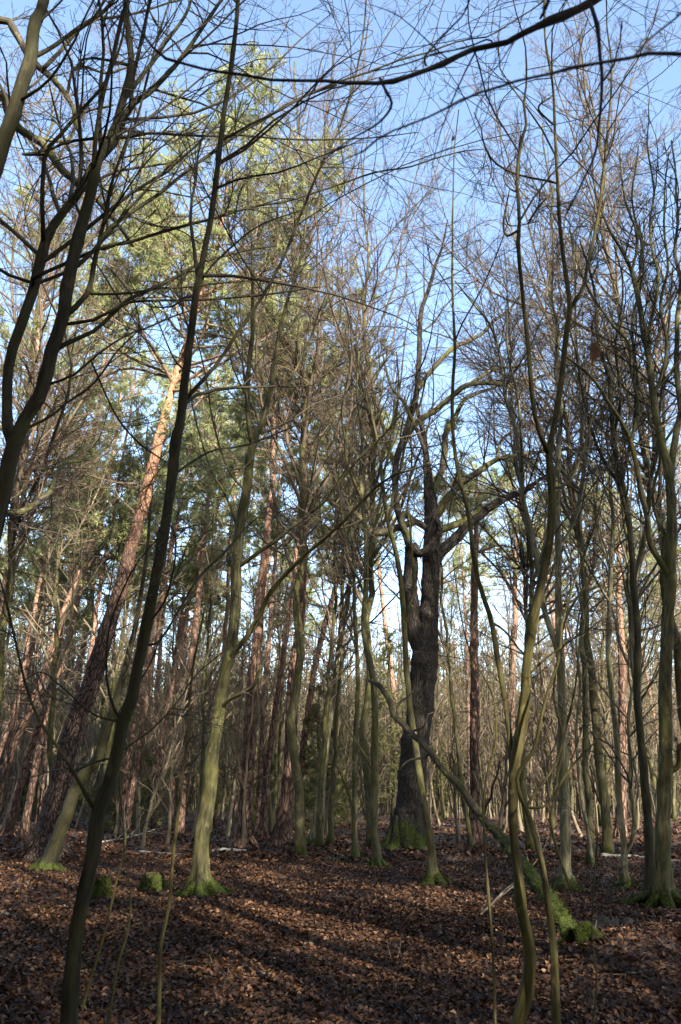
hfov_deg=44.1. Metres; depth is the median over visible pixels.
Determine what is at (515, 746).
hornbeam tree
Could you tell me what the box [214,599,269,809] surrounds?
bare tree
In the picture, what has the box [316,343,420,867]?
hornbeam tree
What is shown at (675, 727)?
young tree
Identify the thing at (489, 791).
young tree
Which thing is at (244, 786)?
young tree
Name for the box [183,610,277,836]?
young tree
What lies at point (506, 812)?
young tree
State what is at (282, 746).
young tree
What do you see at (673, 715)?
pine tree
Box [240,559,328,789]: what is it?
bare tree
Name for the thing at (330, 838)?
bare tree
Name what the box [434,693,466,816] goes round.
young tree
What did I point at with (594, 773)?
young tree
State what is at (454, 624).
pine tree
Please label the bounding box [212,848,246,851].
fallen log
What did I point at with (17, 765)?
young tree
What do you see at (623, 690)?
pine tree
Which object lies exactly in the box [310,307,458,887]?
hornbeam tree
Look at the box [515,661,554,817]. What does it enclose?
young tree
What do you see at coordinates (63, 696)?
bare tree
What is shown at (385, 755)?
young tree
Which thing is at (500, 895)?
fallen branch
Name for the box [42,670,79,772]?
young tree
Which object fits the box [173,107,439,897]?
hornbeam tree
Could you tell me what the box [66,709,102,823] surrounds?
young tree
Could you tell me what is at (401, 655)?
bare tree
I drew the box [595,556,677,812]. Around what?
pine tree
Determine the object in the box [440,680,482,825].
young tree
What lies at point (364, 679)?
bare tree
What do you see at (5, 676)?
bare tree
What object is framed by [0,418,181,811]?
pine tree
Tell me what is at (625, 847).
hornbeam tree
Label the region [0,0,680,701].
sky
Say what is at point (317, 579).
pine tree
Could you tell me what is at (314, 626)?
pine tree
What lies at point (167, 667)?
bare tree
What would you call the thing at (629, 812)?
young tree
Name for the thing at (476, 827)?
pine tree
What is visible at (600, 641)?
pine tree
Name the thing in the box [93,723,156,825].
spruce tree
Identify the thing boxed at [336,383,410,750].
pine tree
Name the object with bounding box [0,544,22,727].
young tree
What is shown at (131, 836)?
fallen branch
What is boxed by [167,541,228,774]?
pine tree
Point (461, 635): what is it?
bare tree
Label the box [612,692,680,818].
young tree
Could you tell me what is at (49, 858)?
hornbeam tree
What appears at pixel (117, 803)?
young tree
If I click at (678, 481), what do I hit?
pine tree
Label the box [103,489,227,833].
pine tree
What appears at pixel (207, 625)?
bare tree
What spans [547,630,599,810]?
young tree
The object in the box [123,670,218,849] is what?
young tree
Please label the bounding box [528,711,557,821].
young tree
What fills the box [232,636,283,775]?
young tree
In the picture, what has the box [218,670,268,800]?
young tree
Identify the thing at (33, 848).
pine tree
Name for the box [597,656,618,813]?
young tree
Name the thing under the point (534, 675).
bare tree
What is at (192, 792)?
woods
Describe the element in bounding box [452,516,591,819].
bare tree
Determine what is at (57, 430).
pine tree
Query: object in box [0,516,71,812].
pine tree
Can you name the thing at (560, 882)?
hornbeam tree
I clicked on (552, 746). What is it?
young tree
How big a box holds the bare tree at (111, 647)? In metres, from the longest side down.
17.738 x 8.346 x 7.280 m
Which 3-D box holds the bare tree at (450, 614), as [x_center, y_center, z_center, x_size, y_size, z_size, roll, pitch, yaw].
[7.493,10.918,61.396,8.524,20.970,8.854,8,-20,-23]
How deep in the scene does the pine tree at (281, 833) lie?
27.26 m
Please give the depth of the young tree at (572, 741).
35.34 m
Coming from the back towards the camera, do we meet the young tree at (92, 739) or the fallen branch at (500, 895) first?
the young tree at (92, 739)
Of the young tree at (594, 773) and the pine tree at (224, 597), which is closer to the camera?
the young tree at (594, 773)
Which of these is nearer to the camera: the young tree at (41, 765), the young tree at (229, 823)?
the young tree at (229, 823)
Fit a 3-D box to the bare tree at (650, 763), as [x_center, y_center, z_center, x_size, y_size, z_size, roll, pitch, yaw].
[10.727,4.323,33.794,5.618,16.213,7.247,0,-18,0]
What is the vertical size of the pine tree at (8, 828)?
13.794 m
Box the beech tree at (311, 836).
[306,408,409,845]
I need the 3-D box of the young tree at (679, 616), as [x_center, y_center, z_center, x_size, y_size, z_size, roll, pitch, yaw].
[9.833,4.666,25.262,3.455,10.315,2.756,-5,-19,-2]
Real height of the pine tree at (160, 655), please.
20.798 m
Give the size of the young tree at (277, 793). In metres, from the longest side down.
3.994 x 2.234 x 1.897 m
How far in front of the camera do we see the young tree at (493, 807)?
46.96 m
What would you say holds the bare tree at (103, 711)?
on the ground
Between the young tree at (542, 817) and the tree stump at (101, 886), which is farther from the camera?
the young tree at (542, 817)
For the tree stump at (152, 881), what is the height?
0.432 m
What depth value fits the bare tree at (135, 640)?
46.05 m
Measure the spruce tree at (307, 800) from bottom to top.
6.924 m
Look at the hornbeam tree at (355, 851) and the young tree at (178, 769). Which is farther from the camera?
the young tree at (178, 769)
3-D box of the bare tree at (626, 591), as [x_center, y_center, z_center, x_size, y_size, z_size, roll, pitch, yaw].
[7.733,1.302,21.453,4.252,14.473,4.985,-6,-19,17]
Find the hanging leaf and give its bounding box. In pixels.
[589,317,600,362]
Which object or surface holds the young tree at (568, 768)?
on the ground
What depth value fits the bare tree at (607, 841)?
25.03 m
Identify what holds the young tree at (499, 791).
on the ground
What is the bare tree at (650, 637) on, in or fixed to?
on the ground
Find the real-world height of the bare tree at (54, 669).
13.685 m
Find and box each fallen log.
[137,850,184,855]
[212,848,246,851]
[601,853,677,861]
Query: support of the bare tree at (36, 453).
on the ground
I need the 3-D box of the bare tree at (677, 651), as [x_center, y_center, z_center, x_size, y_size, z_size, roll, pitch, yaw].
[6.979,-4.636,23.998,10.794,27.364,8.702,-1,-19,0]
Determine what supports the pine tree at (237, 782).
on the ground
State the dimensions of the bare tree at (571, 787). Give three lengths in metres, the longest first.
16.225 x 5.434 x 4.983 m
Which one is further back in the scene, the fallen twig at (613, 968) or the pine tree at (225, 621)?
the pine tree at (225, 621)
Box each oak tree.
[0,0,277,562]
[295,200,677,850]
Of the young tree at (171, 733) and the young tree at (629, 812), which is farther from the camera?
the young tree at (629, 812)
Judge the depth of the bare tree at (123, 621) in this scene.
28.18 m
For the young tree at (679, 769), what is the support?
on the ground
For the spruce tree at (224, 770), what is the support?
on the ground
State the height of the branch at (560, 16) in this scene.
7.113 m
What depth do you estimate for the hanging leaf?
1.69 m
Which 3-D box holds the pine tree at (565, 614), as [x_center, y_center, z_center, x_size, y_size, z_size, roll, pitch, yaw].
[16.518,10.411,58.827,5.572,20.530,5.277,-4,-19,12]
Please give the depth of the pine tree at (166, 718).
37.29 m
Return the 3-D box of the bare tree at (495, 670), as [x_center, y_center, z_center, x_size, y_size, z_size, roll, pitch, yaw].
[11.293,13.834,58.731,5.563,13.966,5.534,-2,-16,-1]
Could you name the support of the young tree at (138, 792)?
on the ground
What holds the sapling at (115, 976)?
on the ground
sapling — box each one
[81,746,135,1012]
[106,794,164,1023]
[156,474,217,1023]
[371,562,513,1023]
[530,549,592,892]
[532,781,642,1023]
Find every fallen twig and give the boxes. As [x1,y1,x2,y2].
[146,990,203,996]
[207,957,255,981]
[607,965,651,981]
[656,936,671,952]
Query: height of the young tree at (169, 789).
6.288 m
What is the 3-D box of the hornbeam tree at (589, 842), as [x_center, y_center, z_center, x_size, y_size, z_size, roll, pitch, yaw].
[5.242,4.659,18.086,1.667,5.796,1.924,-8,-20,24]
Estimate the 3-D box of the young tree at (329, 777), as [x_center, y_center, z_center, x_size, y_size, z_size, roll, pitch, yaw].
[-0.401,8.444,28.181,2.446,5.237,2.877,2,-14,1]
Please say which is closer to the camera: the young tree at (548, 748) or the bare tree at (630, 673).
the young tree at (548, 748)
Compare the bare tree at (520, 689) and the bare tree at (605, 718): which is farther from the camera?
the bare tree at (520, 689)
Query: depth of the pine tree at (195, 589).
59.20 m
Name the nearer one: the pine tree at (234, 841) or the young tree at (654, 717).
the pine tree at (234, 841)
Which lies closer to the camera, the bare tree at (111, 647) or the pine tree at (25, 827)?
the pine tree at (25, 827)
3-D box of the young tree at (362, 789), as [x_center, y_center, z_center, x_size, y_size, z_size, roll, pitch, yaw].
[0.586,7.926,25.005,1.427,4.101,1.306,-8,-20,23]
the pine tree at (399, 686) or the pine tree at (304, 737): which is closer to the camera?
the pine tree at (304, 737)
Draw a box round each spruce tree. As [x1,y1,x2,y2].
[0,715,25,816]
[3,679,42,814]
[18,713,78,818]
[74,673,169,830]
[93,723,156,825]
[189,671,257,818]
[234,740,292,828]
[280,684,351,831]
[305,707,361,823]
[341,626,443,818]
[427,721,466,817]
[428,738,463,813]
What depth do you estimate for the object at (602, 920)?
8.57 m
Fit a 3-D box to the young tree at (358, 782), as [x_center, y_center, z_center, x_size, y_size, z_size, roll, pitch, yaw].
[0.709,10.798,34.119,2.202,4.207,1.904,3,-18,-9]
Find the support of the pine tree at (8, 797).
on the ground
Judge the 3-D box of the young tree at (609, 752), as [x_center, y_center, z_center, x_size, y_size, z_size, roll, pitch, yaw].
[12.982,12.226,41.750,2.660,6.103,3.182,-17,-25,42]
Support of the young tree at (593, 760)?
on the ground
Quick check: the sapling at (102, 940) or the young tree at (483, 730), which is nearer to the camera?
the sapling at (102, 940)
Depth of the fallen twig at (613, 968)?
6.70 m
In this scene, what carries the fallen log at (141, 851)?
on the ground
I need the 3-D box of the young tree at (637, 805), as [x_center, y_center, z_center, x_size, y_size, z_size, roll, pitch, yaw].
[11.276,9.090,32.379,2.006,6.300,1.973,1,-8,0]
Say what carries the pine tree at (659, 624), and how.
on the ground
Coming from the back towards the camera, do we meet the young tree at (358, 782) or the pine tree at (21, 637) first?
the pine tree at (21, 637)
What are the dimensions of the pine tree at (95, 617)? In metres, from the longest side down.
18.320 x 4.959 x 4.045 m
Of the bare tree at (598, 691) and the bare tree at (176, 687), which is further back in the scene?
the bare tree at (598, 691)
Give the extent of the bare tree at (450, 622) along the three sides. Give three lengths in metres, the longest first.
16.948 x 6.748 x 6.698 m
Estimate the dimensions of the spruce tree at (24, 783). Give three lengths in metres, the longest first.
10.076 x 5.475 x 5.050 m
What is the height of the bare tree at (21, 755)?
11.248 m
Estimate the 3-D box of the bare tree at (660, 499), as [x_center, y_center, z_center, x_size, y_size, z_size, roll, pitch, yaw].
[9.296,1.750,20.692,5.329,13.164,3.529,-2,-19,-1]
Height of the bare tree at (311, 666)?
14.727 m
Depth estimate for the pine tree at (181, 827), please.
34.23 m
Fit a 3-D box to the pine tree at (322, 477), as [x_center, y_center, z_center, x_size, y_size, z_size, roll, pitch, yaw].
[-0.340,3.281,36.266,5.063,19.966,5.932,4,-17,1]
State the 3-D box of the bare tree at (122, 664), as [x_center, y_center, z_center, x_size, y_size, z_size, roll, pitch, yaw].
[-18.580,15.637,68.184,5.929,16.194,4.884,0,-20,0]
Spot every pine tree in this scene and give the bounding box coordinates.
[0,181,129,640]
[0,337,116,725]
[0,416,120,813]
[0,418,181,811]
[0,476,163,837]
[0,499,111,762]
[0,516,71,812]
[0,527,34,628]
[2,499,111,818]
[3,600,53,707]
[5,38,355,861]
[15,497,84,814]
[19,244,185,836]
[22,505,116,832]
[26,581,82,700]
[31,630,63,810]
[56,296,174,717]
[61,325,195,835]
[97,632,136,761]
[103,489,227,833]
[107,499,167,678]
[116,435,221,804]
[120,364,243,839]
[130,520,231,826]
[136,372,281,834]
[143,395,268,828]
[151,367,244,820]
[159,508,249,742]
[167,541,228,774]
[172,390,294,827]
[177,221,380,849]
[189,601,253,804]
[220,299,395,846]
[224,455,328,833]
[230,472,314,818]
[233,411,357,837]
[244,542,319,752]
[251,577,293,733]
[267,537,337,815]
[275,585,338,674]
[283,460,388,830]
[292,387,396,823]
[325,578,362,669]
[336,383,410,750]
[384,667,403,760]
[403,417,540,845]
[416,454,499,818]
[444,537,501,710]
[452,472,549,830]
[490,466,591,817]
[536,533,598,811]
[561,460,649,838]
[572,581,630,810]
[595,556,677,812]
[615,510,680,788]
[640,437,680,600]
[642,551,680,807]
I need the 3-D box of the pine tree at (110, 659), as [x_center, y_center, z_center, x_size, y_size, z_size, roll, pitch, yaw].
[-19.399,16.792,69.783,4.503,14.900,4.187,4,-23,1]
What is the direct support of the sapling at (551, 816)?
on the ground
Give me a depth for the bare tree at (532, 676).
60.29 m
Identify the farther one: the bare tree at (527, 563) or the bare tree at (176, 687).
the bare tree at (176, 687)
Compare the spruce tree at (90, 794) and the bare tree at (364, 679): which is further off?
the bare tree at (364, 679)
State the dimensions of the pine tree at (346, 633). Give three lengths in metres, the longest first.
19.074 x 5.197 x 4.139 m
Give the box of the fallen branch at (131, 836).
[102,806,167,842]
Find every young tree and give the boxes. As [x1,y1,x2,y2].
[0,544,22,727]
[0,588,75,829]
[0,666,31,777]
[17,643,82,792]
[17,658,59,795]
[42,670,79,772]
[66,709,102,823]
[75,618,125,827]
[83,611,173,837]
[105,725,132,835]
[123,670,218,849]
[143,649,204,844]
[143,719,197,799]
[147,605,212,773]
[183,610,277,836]
[184,626,243,832]
[194,680,256,818]
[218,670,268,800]
[218,730,259,801]
[220,620,282,845]
[220,654,275,820]
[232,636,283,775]
[257,677,301,791]
[258,629,311,812]
[270,742,284,806]
[302,638,351,841]
[302,687,363,839]
[304,619,362,810]
[337,711,387,819]
[340,724,383,825]
[369,708,401,802]
[370,675,395,806]
[380,630,453,824]
[382,639,447,827]
[394,658,441,809]
[426,716,451,799]
[429,699,467,843]
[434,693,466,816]
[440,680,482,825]
[465,681,492,797]
[478,627,536,831]
[479,624,542,832]
[480,723,501,816]
[480,738,498,817]
[484,685,503,768]
[484,753,504,799]
[486,739,504,802]
[487,548,582,836]
[487,672,538,846]
[499,628,574,844]
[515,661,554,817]
[525,746,538,812]
[526,634,572,818]
[527,687,557,812]
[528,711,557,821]
[543,736,575,803]
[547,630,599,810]
[555,657,624,803]
[567,669,592,796]
[568,660,633,833]
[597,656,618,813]
[600,701,617,813]
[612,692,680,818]
[613,531,680,751]
[614,666,658,829]
[627,761,633,816]
[642,667,677,756]
[651,693,680,763]
[656,724,680,792]
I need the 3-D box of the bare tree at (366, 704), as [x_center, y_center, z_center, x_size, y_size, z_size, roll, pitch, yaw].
[-0.258,-3.062,24.848,9.440,24.743,7.480,16,-24,-40]
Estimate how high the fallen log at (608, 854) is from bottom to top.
0.159 m
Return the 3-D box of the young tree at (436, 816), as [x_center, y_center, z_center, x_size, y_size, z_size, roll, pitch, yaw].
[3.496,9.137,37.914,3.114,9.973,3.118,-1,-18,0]
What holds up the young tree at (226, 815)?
on the ground
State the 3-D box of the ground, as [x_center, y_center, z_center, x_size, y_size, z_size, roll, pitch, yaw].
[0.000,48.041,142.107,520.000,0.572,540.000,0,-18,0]
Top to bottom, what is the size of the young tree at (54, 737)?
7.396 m
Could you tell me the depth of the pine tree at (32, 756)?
51.49 m
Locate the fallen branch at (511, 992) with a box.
[480,979,513,1000]
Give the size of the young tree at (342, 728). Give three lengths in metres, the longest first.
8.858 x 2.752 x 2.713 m
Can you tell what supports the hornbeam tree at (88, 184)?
on the ground
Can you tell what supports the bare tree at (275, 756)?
on the ground
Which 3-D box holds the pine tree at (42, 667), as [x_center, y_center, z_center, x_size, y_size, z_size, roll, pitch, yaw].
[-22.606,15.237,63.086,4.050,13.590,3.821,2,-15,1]
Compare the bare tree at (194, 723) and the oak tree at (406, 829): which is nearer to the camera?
the oak tree at (406, 829)
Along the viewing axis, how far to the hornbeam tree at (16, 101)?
7.05 m
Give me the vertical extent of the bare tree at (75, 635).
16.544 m
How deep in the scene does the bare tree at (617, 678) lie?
56.41 m
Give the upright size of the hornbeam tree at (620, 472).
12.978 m
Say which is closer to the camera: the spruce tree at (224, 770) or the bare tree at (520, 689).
the spruce tree at (224, 770)
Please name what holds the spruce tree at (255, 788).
on the ground
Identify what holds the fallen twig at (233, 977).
on the ground
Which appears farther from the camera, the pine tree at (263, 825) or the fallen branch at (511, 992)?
the pine tree at (263, 825)
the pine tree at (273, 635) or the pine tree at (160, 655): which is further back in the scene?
the pine tree at (273, 635)
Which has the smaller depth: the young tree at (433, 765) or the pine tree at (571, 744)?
the young tree at (433, 765)
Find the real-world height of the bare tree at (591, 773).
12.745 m
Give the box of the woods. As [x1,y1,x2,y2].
[0,599,680,817]
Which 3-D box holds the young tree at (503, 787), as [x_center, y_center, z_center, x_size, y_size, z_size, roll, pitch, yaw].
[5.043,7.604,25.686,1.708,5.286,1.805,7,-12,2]
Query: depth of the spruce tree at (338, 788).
39.89 m
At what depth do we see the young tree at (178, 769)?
43.14 m
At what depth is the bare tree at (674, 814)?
41.28 m
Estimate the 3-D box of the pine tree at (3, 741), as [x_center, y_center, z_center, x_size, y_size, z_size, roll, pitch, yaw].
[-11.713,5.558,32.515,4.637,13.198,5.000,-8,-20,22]
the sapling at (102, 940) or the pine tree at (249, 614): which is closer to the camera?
the sapling at (102, 940)
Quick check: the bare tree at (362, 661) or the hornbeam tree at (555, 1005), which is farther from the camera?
the bare tree at (362, 661)
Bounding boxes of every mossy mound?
[321,855,350,861]
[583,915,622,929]
[611,917,639,923]
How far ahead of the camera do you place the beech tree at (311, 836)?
25.07 m
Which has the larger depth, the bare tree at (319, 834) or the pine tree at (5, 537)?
the pine tree at (5, 537)
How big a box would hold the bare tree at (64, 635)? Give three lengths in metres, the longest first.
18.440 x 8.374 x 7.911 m
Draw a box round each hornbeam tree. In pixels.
[0,0,154,177]
[0,0,502,565]
[0,0,680,1023]
[26,496,184,871]
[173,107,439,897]
[287,394,390,857]
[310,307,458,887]
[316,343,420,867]
[371,0,680,1023]
[412,228,646,893]
[515,485,624,1023]
[517,46,680,909]
[542,329,680,889]
[543,168,680,889]
[547,595,621,864]
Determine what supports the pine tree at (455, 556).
on the ground
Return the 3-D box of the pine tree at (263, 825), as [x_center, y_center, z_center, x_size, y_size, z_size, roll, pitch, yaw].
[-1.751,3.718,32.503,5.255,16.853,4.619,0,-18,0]
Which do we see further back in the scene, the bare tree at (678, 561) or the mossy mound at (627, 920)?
the bare tree at (678, 561)
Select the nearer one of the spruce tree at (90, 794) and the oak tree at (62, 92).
the oak tree at (62, 92)
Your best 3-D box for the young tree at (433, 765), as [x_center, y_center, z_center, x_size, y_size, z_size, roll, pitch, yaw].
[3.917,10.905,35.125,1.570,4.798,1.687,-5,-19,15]
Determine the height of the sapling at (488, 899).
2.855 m
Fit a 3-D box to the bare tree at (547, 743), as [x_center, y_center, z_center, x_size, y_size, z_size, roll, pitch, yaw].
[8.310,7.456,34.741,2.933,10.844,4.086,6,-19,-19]
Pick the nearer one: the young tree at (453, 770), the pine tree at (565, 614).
the young tree at (453, 770)
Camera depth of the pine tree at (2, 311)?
30.58 m
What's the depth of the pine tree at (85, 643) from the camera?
40.53 m
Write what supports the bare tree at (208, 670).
on the ground
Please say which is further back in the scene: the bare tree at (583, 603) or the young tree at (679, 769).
the young tree at (679, 769)
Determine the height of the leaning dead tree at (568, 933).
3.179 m
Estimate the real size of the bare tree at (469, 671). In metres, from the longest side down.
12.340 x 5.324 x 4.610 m
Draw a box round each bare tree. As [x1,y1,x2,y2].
[0,0,224,721]
[0,351,131,779]
[0,563,52,711]
[0,612,47,739]
[0,617,69,819]
[10,450,144,826]
[16,391,236,780]
[16,552,116,710]
[26,551,141,758]
[30,551,137,721]
[76,561,151,713]
[82,623,139,697]
[88,547,178,816]
[96,0,421,855]
[127,597,239,793]
[128,549,211,806]
[148,651,170,746]
[164,492,288,813]
[171,581,254,802]
[177,608,244,809]
[183,577,246,794]
[189,452,327,826]
[201,538,300,835]
[214,596,276,798]
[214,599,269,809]
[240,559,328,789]
[241,399,450,846]
[246,76,487,847]
[267,410,465,845]
[298,623,337,733]
[310,596,392,810]
[336,573,400,807]
[346,620,401,809]
[347,560,442,729]
[352,118,680,848]
[363,370,564,847]
[384,0,680,729]
[390,611,469,819]
[398,553,500,813]
[400,21,680,853]
[417,543,505,720]
[434,582,508,809]
[439,578,505,809]
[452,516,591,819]
[465,194,680,864]
[465,613,535,736]
[489,604,573,826]
[489,616,558,812]
[493,645,546,808]
[499,557,589,818]
[506,625,574,753]
[536,537,616,825]
[542,459,680,796]
[550,323,680,847]
[554,485,680,828]
[569,642,617,790]
[573,590,660,813]
[589,590,658,740]
[596,577,680,699]
[607,405,680,611]
[613,505,680,820]
[638,511,680,701]
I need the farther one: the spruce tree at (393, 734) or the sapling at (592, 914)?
the spruce tree at (393, 734)
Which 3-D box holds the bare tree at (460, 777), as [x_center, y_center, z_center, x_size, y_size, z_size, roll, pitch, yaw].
[3.234,1.788,24.417,6.391,15.348,6.329,-8,-20,23]
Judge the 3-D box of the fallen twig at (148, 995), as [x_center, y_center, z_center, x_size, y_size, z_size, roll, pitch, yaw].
[-1.267,3.706,6.392,0.355,0.128,0.294,-9,-20,25]
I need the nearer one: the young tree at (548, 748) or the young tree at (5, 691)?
the young tree at (5, 691)
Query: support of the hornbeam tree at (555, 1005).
on the ground
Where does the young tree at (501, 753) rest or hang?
on the ground
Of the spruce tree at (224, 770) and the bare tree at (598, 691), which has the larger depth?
the bare tree at (598, 691)
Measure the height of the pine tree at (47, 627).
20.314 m
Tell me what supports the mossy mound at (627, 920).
on the ground
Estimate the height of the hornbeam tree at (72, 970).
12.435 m
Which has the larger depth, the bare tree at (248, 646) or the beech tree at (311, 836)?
the bare tree at (248, 646)
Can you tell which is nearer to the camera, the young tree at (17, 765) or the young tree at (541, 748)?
the young tree at (541, 748)
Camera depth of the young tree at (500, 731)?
50.35 m
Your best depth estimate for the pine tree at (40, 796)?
32.82 m
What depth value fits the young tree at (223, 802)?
44.48 m
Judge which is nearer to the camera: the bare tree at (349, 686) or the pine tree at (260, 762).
the pine tree at (260, 762)
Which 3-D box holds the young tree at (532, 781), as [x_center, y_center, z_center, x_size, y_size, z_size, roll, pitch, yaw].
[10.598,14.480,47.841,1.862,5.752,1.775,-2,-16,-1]
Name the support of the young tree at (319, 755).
on the ground
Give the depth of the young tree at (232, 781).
43.22 m
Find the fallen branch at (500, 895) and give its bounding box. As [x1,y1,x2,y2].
[480,819,550,914]
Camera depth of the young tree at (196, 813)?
32.42 m
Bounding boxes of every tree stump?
[91,876,111,898]
[134,872,167,892]
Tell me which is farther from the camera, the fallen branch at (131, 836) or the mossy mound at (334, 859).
the fallen branch at (131, 836)
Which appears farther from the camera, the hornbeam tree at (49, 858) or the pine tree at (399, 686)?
the pine tree at (399, 686)
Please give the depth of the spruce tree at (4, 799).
45.13 m
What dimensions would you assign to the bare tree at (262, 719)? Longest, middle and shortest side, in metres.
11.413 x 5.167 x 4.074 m
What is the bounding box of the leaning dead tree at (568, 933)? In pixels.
[368,678,607,950]
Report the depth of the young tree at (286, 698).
41.89 m
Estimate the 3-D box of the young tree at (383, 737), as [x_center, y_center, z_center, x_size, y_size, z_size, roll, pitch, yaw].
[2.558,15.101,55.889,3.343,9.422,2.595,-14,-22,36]
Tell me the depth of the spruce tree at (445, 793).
52.35 m
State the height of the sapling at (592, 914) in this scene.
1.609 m
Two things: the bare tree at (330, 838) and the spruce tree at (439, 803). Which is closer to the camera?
the bare tree at (330, 838)
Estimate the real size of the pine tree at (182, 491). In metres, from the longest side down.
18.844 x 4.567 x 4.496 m
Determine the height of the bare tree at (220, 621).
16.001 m
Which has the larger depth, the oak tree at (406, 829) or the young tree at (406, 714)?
the young tree at (406, 714)
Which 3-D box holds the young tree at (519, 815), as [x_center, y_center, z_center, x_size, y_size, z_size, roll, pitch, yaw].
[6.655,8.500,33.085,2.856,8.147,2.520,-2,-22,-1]
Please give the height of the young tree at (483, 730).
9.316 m
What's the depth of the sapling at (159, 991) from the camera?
5.94 m
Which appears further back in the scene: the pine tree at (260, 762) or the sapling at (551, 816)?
the pine tree at (260, 762)
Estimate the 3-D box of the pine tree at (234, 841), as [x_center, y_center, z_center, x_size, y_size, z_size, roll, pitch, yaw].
[-2.022,0.209,27.558,6.291,20.478,6.656,-10,-21,29]
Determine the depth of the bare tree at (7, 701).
44.97 m
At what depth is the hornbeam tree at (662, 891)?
13.30 m
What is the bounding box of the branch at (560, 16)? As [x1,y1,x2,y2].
[124,0,680,229]
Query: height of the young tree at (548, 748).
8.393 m
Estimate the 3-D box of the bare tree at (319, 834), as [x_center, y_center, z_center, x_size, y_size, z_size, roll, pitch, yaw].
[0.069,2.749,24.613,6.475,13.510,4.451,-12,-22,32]
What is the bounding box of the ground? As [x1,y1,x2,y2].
[0,800,680,1023]
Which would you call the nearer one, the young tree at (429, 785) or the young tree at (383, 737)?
the young tree at (429, 785)
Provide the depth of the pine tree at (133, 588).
49.45 m
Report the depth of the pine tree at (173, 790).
43.34 m
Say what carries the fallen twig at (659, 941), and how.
on the ground
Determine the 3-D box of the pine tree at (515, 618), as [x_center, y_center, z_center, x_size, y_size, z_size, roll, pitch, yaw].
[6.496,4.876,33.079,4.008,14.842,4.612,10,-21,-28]
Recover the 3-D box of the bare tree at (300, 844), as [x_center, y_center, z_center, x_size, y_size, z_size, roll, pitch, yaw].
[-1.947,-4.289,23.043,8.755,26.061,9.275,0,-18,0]
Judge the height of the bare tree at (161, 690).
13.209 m
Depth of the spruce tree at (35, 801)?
43.19 m
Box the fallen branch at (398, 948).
[382,933,418,963]
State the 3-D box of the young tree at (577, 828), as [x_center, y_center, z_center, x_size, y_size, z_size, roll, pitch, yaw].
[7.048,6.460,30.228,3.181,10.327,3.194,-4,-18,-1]
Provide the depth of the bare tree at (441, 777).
43.45 m
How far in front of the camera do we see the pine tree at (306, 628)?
54.67 m
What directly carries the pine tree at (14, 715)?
on the ground
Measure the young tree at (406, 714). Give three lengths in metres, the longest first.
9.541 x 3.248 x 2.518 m

